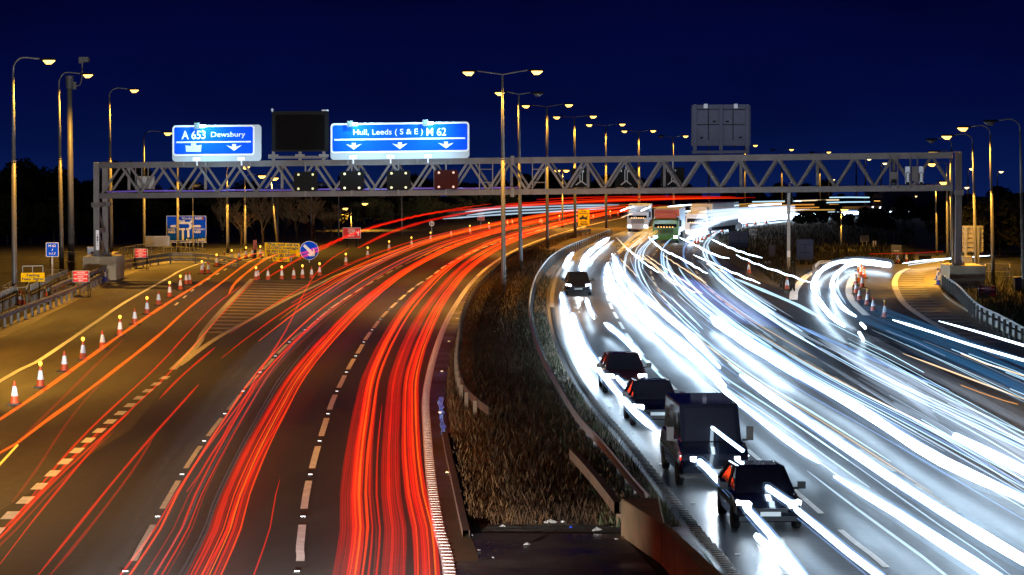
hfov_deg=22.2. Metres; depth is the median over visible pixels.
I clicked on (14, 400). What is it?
traffic cone
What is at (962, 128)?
street lamp
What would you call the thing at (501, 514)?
dry grass
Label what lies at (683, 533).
pavement
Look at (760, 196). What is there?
leafy tree
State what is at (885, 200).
tree
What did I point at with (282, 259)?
works sign
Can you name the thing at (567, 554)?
path
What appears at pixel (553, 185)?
leafy tree
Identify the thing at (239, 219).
bare tree
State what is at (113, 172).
leafy tree
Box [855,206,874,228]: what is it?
leafy tree
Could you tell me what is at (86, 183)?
leafy tree
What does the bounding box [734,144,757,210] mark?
street lamp
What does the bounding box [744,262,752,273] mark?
traffic cone
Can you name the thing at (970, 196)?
leafy tree
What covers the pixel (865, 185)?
street lamp
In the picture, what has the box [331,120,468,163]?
direction sign
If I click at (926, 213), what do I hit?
leafy tree
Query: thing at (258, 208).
bare tree
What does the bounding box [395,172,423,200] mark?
leafy tree
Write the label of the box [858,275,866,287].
traffic cone
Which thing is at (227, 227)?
street lamp
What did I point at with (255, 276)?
traffic cone
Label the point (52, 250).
location sign
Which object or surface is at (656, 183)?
leafy tree
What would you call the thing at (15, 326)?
drain channel
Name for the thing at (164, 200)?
leafy tree
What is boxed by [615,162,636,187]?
lane signal
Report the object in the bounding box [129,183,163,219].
leafy tree
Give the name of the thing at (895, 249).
reversed sign
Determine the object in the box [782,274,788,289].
traffic cone
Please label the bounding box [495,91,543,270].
street lamp
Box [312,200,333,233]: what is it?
bare tree
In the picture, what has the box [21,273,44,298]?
works sign
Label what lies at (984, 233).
leafy tree
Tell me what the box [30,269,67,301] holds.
handrail
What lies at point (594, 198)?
leafy tree
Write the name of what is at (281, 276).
traffic cone
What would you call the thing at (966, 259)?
roadside cabinet
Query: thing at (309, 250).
keep right sign
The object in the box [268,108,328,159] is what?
message board
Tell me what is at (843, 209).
street lamp
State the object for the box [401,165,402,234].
street lamp
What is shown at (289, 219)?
bare tree
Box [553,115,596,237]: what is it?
street lamp
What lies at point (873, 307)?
traffic cone
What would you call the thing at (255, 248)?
marker board
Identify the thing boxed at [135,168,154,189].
equipment cabinet
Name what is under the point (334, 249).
ground
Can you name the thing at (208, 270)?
traffic cone
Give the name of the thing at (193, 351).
nose lines
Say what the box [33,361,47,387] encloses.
traffic cone
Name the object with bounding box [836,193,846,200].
leafy tree
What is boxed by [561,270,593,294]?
car
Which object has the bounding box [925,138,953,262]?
street lamp
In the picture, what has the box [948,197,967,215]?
leafy tree
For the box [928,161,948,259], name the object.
street lamp
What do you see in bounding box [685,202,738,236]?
lorry
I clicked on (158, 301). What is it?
traffic cone
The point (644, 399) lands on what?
car
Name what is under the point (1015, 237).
leafy tree
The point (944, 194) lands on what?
leafy tree
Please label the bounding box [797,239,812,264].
reversed sign
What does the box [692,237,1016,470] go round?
lane line
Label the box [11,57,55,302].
street lamp
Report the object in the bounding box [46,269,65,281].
handrail
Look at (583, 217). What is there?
recovery sign
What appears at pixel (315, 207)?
bare tree
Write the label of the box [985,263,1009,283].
handrail
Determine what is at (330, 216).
bare tree
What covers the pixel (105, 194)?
sign gantry
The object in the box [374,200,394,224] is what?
shrub
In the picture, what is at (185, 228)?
direction sign
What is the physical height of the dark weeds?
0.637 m
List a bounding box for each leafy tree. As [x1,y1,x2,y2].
[0,170,54,227]
[1,157,42,193]
[30,196,67,241]
[32,174,83,188]
[36,165,83,197]
[50,208,101,243]
[77,180,92,189]
[77,196,122,236]
[83,168,155,230]
[85,160,134,190]
[124,198,186,235]
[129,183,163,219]
[155,179,199,206]
[169,182,213,228]
[193,197,260,235]
[225,180,257,226]
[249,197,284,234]
[275,197,293,216]
[286,197,304,225]
[289,197,331,223]
[303,184,349,225]
[337,175,364,202]
[370,179,390,201]
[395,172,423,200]
[420,177,439,197]
[459,182,498,199]
[491,176,517,202]
[508,173,540,188]
[513,176,535,205]
[527,175,545,202]
[535,179,566,207]
[536,170,560,203]
[557,180,603,207]
[581,178,608,206]
[601,174,646,203]
[602,184,633,207]
[632,180,652,202]
[649,177,667,202]
[668,184,692,199]
[689,193,702,202]
[719,186,737,201]
[736,193,752,200]
[751,193,766,200]
[769,182,787,202]
[792,209,812,223]
[795,182,811,201]
[806,178,835,201]
[806,198,829,224]
[822,194,843,220]
[832,213,855,225]
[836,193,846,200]
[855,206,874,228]
[866,191,878,200]
[919,198,949,221]
[926,215,962,243]
[937,209,949,218]
[943,191,954,200]
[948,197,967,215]
[954,203,999,253]
[962,197,1012,256]
[964,193,976,200]
[979,193,1023,239]
[983,194,1020,254]
[985,186,1011,198]
[1001,204,1020,247]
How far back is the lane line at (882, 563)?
72.87 m
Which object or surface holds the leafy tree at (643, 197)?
on the ground at (334, 249)
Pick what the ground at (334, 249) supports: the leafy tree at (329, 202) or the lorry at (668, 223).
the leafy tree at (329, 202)
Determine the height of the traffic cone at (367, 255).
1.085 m
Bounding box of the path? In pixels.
[454,533,656,574]
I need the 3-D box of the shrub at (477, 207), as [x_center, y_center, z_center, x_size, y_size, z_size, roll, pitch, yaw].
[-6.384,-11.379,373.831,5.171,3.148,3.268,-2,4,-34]
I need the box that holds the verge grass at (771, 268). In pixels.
[714,220,915,290]
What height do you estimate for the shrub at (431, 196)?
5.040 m
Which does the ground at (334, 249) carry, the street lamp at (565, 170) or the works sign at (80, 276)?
the street lamp at (565, 170)
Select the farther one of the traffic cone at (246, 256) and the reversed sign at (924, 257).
the traffic cone at (246, 256)
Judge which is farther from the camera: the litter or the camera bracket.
the camera bracket
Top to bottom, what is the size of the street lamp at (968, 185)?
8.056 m
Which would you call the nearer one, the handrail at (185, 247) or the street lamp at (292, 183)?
the handrail at (185, 247)
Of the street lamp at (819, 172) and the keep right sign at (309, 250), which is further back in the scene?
the street lamp at (819, 172)
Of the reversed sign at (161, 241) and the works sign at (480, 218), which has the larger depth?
the works sign at (480, 218)
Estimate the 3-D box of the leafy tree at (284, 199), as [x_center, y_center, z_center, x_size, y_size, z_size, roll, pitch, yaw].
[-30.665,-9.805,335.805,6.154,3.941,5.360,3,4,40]
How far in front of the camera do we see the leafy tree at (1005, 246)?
241.97 m
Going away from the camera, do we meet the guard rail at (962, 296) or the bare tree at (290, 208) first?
the guard rail at (962, 296)
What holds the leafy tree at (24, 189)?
on the ground at (334, 249)
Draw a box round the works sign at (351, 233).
[343,228,360,246]
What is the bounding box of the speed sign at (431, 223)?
[429,221,434,234]
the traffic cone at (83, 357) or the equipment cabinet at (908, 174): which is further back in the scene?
the equipment cabinet at (908, 174)
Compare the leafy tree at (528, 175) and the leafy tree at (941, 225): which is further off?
the leafy tree at (528, 175)
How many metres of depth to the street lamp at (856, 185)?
473.52 m
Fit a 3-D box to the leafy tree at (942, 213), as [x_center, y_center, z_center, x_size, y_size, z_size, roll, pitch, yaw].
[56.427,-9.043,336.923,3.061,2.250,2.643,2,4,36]
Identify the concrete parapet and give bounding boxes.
[621,498,722,574]
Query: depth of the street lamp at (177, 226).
248.71 m
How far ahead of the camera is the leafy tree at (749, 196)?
699.14 m
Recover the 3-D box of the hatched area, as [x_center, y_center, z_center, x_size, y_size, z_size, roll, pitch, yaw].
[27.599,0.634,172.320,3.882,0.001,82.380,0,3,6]
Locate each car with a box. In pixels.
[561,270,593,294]
[596,351,651,391]
[622,378,684,424]
[717,460,805,527]
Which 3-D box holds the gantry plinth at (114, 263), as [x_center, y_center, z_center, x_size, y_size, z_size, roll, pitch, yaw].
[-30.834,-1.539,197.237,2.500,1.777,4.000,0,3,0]
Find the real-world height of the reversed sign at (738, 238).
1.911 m
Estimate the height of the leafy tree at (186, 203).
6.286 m
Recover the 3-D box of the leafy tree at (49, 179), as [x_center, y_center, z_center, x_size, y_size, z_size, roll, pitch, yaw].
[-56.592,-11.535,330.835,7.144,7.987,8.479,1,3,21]
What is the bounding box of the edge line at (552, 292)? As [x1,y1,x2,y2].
[550,230,738,574]
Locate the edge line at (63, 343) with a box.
[0,259,222,382]
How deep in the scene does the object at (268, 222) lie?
300.88 m
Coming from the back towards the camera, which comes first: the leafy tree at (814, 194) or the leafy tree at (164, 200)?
the leafy tree at (814, 194)
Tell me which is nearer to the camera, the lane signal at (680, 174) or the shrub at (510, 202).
the lane signal at (680, 174)
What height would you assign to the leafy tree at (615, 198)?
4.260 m
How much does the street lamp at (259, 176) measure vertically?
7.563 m
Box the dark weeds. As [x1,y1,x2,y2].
[471,248,640,524]
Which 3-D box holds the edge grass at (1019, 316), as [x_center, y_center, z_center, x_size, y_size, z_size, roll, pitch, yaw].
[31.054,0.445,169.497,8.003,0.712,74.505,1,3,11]
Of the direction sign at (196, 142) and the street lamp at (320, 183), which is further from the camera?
the street lamp at (320, 183)
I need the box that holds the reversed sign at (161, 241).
[145,236,169,254]
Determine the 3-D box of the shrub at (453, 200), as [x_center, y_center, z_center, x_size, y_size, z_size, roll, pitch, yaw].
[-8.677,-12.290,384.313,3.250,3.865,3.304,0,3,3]
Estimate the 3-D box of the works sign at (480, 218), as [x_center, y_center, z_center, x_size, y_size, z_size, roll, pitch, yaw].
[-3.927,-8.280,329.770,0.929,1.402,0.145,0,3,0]
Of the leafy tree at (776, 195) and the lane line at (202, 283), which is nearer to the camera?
the lane line at (202, 283)
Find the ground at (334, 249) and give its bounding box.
[0,197,1023,574]
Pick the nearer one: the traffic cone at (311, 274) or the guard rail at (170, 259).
the traffic cone at (311, 274)
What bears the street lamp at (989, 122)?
on the ground at (334, 249)
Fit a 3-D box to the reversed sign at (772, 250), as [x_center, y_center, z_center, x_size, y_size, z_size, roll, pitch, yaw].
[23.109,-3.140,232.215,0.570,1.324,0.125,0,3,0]
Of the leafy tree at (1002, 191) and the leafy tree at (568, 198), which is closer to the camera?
the leafy tree at (568, 198)
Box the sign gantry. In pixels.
[91,152,964,264]
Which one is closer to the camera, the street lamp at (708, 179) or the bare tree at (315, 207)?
the bare tree at (315, 207)
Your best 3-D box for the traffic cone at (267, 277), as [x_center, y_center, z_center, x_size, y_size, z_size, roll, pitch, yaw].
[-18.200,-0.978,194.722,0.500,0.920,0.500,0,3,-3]
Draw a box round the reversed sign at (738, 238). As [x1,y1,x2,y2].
[729,231,747,250]
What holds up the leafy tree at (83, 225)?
on the ground at (334, 249)
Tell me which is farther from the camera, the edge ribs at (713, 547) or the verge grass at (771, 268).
the verge grass at (771, 268)
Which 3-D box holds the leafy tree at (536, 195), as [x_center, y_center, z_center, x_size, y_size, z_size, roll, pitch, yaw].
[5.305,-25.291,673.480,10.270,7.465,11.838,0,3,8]
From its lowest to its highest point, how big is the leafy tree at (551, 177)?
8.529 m
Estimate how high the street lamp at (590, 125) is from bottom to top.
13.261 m
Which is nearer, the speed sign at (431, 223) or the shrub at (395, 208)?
the speed sign at (431, 223)
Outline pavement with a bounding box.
[672,526,708,561]
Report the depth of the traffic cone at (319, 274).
200.78 m
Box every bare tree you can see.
[210,197,239,239]
[223,201,258,244]
[242,201,259,237]
[243,197,281,243]
[260,199,281,234]
[268,200,301,237]
[279,197,313,239]
[295,197,324,240]
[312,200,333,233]
[316,203,346,236]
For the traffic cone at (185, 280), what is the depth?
188.26 m
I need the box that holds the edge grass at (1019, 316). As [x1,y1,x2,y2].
[959,269,1023,326]
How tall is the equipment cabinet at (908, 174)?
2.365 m
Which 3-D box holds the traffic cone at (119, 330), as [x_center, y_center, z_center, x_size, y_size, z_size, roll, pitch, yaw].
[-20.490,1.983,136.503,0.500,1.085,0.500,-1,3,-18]
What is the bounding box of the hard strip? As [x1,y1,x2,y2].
[429,227,585,560]
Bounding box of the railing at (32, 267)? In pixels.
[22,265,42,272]
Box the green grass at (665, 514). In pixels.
[515,271,681,526]
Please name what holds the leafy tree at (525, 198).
on the ground at (334, 249)
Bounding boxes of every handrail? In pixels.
[0,285,16,311]
[3,281,29,304]
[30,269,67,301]
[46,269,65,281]
[50,251,83,273]
[119,240,206,258]
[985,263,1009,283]
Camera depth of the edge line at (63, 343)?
139.49 m
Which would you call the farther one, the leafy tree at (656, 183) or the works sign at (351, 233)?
the leafy tree at (656, 183)
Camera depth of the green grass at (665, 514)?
95.47 m
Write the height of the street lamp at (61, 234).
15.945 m
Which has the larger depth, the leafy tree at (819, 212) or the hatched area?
the leafy tree at (819, 212)
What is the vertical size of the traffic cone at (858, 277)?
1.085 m
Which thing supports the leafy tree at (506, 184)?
on the ground at (334, 249)
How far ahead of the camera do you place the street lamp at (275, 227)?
261.90 m
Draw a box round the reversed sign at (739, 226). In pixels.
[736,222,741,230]
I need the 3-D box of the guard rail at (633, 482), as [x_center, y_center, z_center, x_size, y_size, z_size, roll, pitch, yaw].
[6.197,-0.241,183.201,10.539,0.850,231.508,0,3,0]
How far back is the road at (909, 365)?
103.92 m
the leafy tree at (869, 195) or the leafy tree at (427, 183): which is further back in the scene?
the leafy tree at (869, 195)
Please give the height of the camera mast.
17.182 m
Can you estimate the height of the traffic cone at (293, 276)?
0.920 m
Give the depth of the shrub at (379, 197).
356.73 m
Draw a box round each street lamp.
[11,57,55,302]
[58,72,93,271]
[108,87,139,251]
[143,131,171,248]
[176,167,178,251]
[190,184,200,250]
[226,167,249,252]
[244,174,265,250]
[268,177,278,242]
[277,182,293,241]
[310,182,323,240]
[338,186,339,237]
[343,202,367,227]
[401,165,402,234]
[461,69,543,292]
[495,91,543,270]
[521,103,573,247]
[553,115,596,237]
[554,169,568,226]
[585,123,625,227]
[621,129,656,202]
[658,135,688,206]
[708,146,709,201]
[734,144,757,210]
[770,149,793,208]
[809,151,830,199]
[838,208,848,248]
[855,162,856,204]
[864,159,870,206]
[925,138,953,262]
[928,150,950,262]
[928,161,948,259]
[935,181,945,255]
[941,133,977,263]
[956,125,994,283]
[967,168,974,203]
[983,119,1023,294]
[996,171,1003,197]
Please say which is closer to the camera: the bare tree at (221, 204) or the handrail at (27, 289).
the handrail at (27, 289)
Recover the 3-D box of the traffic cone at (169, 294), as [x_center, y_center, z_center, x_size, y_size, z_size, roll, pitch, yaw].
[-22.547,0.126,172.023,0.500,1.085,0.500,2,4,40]
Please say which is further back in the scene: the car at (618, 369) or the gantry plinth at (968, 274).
the gantry plinth at (968, 274)
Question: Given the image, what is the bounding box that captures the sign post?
[785,192,792,269]
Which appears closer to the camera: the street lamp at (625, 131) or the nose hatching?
the nose hatching
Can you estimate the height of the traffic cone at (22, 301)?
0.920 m
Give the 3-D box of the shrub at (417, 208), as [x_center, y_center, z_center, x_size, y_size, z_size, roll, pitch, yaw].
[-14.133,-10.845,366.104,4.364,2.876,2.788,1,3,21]
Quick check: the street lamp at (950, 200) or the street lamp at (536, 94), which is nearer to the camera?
the street lamp at (536, 94)
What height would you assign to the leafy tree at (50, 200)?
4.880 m
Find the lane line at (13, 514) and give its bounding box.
[0,376,169,533]
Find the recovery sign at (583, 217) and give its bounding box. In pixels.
[578,209,589,233]
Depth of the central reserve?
98.31 m
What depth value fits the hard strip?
85.23 m
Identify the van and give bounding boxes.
[660,393,752,483]
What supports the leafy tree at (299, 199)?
on the ground at (334, 249)
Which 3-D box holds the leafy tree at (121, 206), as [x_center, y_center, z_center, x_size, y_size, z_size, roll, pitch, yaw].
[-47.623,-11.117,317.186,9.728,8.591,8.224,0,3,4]
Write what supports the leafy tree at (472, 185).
on the ground at (334, 249)
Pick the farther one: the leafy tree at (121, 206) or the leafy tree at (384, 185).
the leafy tree at (384, 185)
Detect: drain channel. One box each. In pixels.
[0,261,174,337]
[923,270,1023,345]
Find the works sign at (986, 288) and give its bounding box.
[977,284,995,296]
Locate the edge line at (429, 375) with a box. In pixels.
[422,217,625,574]
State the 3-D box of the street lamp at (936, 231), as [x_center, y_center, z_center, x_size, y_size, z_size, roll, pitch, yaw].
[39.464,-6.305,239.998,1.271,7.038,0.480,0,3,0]
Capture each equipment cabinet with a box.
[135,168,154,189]
[905,155,922,188]
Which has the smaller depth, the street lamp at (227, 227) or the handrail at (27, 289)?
the handrail at (27, 289)
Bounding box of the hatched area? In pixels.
[897,269,1006,342]
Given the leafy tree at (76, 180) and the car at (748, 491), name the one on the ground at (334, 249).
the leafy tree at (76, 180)
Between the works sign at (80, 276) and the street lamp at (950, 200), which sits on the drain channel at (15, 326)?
the works sign at (80, 276)
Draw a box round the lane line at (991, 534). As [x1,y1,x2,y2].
[649,240,1023,555]
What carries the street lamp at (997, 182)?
on the ground at (334, 249)
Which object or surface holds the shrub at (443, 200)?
on the ground at (334, 249)
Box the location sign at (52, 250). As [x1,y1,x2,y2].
[46,243,58,291]
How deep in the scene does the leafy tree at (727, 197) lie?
676.62 m
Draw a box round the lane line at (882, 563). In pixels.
[603,233,888,566]
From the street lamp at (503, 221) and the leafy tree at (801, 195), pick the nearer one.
the street lamp at (503, 221)
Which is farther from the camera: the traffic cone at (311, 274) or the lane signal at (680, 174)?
the traffic cone at (311, 274)
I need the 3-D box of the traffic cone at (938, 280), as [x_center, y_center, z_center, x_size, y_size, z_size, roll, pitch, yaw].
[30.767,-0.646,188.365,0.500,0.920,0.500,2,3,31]
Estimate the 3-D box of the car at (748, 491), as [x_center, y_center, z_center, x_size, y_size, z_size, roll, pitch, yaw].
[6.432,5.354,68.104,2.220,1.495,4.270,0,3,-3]
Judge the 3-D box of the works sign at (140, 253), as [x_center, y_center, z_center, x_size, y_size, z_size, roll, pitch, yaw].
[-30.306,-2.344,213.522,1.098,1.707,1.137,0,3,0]
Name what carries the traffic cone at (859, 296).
on the road at (909, 365)
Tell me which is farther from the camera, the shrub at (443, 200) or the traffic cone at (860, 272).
the shrub at (443, 200)
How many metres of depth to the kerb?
163.18 m
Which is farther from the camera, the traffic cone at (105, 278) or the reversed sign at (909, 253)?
the reversed sign at (909, 253)
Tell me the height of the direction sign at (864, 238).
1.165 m
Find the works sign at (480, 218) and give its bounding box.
[477,216,484,220]
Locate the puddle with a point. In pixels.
(443, 426)
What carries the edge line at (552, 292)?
on the road at (909, 365)
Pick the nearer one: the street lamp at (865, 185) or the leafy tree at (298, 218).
the leafy tree at (298, 218)
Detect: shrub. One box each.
[343,199,353,214]
[345,196,378,223]
[360,196,385,221]
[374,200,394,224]
[376,203,402,216]
[383,196,402,216]
[395,200,425,219]
[398,196,433,218]
[415,185,440,218]
[425,197,464,221]
[430,196,447,215]
[439,199,474,220]
[445,195,461,204]
[456,197,483,217]
[468,195,489,217]
[482,195,499,213]
[495,195,517,214]
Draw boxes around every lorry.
[625,203,651,230]
[650,207,684,241]
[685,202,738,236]
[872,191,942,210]
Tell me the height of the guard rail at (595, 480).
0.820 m
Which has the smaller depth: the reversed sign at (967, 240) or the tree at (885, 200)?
the reversed sign at (967, 240)
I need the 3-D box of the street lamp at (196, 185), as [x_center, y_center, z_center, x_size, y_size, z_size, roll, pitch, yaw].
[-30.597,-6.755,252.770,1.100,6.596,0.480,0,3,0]
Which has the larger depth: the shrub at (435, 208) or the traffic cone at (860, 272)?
the shrub at (435, 208)
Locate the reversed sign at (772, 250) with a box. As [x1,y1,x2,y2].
[769,245,774,256]
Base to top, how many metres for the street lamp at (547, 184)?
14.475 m
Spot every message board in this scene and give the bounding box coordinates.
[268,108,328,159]
[691,104,750,153]
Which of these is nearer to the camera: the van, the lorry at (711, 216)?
the van
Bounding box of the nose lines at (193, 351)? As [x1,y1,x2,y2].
[169,260,382,369]
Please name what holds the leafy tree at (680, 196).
on the ground at (334, 249)
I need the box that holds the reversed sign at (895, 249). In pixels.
[891,245,901,256]
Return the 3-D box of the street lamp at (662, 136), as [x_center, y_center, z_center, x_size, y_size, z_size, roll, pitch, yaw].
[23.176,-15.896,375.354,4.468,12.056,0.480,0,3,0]
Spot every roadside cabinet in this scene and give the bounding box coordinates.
[87,247,93,255]
[961,256,972,262]
[1013,277,1021,290]
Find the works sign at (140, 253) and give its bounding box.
[134,249,147,268]
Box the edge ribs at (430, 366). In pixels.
[422,280,474,574]
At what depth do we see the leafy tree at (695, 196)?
666.75 m
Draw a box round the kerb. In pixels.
[943,293,1018,338]
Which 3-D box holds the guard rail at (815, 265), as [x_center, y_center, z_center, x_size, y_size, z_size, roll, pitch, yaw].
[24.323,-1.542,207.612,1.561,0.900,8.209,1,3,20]
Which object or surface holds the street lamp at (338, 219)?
on the ground at (334, 249)
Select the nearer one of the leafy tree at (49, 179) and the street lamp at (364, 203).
the street lamp at (364, 203)
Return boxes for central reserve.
[445,228,680,524]
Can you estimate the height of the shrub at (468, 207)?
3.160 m
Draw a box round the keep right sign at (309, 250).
[300,241,318,262]
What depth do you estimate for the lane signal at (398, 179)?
191.12 m
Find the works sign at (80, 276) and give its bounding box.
[72,271,90,297]
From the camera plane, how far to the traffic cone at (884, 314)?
150.68 m
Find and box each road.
[0,197,818,574]
[0,243,321,509]
[547,206,1023,574]
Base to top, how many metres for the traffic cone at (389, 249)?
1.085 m
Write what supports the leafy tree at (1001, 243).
on the ground at (334, 249)
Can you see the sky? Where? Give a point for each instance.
(835, 76)
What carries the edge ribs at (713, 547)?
on the edge line at (552, 292)
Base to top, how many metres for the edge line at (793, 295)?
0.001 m
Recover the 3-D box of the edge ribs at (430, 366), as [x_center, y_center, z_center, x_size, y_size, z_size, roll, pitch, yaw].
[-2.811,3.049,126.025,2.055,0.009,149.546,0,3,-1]
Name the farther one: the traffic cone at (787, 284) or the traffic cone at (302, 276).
the traffic cone at (302, 276)
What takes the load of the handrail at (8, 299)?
on the ground at (334, 249)
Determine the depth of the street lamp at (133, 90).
233.78 m
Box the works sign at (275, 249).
[264,242,299,261]
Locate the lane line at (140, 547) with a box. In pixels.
[130,214,592,560]
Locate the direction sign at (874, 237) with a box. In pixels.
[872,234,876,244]
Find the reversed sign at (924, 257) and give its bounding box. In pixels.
[919,255,930,259]
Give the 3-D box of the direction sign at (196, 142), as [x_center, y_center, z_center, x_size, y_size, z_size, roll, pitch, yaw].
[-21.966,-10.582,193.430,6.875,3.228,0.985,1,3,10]
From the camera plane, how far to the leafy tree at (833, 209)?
346.99 m
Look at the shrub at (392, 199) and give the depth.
381.91 m
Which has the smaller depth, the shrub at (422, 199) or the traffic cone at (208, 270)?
the traffic cone at (208, 270)
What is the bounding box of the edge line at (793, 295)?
[789,268,1005,358]
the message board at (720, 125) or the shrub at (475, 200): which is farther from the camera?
the shrub at (475, 200)
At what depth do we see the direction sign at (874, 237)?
262.11 m
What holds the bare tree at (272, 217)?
on the ground at (334, 249)
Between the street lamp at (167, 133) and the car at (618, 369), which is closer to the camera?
the car at (618, 369)
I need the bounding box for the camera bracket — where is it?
[889,155,897,188]
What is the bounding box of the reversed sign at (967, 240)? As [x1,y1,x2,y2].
[962,226,982,263]
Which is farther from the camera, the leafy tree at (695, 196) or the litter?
the leafy tree at (695, 196)
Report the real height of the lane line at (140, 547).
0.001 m
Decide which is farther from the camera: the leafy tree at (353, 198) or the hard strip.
the leafy tree at (353, 198)
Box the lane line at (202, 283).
[175,260,251,304]
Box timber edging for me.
[442,432,470,536]
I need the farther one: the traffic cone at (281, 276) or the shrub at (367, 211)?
the shrub at (367, 211)
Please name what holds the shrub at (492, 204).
on the ground at (334, 249)
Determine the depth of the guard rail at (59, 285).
172.49 m
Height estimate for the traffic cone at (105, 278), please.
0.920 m
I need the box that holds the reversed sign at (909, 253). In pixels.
[903,250,912,258]
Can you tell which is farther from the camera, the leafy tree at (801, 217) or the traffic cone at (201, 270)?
the leafy tree at (801, 217)
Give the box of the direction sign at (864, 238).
[861,236,868,245]
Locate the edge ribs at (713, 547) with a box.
[550,307,739,574]
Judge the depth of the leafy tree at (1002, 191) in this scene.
662.13 m
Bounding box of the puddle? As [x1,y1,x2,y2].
[437,397,446,434]
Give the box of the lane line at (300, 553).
[296,216,604,560]
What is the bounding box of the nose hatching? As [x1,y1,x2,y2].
[207,283,312,332]
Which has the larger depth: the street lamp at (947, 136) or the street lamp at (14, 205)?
the street lamp at (947, 136)
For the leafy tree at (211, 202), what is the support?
on the ground at (334, 249)
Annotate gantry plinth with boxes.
[83,254,123,279]
[940,263,984,287]
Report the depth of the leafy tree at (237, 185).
333.51 m
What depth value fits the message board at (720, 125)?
188.66 m
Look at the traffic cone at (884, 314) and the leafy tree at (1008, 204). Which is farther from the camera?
the leafy tree at (1008, 204)
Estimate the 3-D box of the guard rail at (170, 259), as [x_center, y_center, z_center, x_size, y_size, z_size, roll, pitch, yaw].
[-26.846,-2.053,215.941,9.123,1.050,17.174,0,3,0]
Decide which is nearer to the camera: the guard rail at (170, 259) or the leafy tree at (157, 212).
the guard rail at (170, 259)
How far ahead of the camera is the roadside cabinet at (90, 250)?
203.13 m
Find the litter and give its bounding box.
[544,519,556,522]
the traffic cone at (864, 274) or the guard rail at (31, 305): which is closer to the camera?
the guard rail at (31, 305)
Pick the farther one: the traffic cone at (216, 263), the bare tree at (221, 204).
the bare tree at (221, 204)
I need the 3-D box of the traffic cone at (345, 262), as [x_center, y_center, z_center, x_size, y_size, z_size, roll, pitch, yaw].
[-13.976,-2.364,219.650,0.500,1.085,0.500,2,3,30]
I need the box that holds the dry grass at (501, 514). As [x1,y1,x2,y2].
[445,233,579,524]
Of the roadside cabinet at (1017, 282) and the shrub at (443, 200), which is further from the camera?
the shrub at (443, 200)
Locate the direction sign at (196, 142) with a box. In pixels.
[172,123,260,165]
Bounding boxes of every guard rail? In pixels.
[0,272,103,326]
[48,265,106,304]
[124,252,237,270]
[454,228,590,418]
[528,229,649,497]
[569,449,620,525]
[812,260,836,274]
[942,275,1023,345]
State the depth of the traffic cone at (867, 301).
163.08 m
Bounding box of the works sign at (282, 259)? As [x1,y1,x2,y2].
[272,257,289,261]
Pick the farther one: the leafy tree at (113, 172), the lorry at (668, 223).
the leafy tree at (113, 172)
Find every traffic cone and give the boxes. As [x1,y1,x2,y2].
[7,381,22,404]
[15,290,20,304]
[18,291,25,305]
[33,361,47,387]
[56,351,72,371]
[77,337,88,360]
[97,330,107,349]
[103,270,108,280]
[115,315,125,335]
[128,308,139,324]
[141,296,152,314]
[154,291,163,305]
[164,281,174,297]
[176,275,184,290]
[182,272,189,284]
[188,272,193,284]
[198,260,205,273]
[206,262,212,273]
[212,254,220,266]
[243,247,248,258]
[252,266,259,280]
[264,268,270,280]
[278,266,286,279]
[289,267,297,279]
[298,265,306,278]
[307,267,315,278]
[315,262,323,276]
[342,253,349,265]
[364,247,371,258]
[385,241,392,251]
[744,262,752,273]
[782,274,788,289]
[851,278,861,293]
[854,287,863,300]
[857,267,860,281]
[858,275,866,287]
[859,264,862,275]
[860,266,867,278]
[863,288,870,305]
[869,297,877,311]
[879,300,890,317]
[934,272,940,284]
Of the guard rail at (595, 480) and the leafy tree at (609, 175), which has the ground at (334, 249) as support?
the leafy tree at (609, 175)
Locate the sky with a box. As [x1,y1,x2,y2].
[0,0,1023,196]
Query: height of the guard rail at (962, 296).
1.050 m
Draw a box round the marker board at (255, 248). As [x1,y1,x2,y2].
[253,240,256,258]
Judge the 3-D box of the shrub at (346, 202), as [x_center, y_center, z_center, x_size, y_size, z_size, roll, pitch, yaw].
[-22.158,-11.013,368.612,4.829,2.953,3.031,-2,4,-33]
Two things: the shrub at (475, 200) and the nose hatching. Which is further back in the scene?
the shrub at (475, 200)
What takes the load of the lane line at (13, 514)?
on the slip road at (45, 431)
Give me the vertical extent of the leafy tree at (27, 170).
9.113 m
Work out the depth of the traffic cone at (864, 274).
197.65 m
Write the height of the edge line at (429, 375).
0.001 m
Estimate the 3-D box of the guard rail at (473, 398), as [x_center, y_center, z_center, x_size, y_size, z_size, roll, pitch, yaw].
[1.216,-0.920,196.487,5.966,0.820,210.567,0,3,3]
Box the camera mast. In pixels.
[65,57,89,270]
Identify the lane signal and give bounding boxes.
[294,162,317,196]
[340,161,363,195]
[387,161,409,194]
[434,160,457,194]
[571,166,590,187]
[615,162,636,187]
[661,162,684,186]
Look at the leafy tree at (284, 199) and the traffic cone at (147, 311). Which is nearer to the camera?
the traffic cone at (147, 311)
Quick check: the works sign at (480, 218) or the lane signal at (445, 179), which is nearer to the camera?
the lane signal at (445, 179)
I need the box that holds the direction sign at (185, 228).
[166,216,205,246]
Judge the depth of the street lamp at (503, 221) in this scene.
175.34 m
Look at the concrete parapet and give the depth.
61.54 m

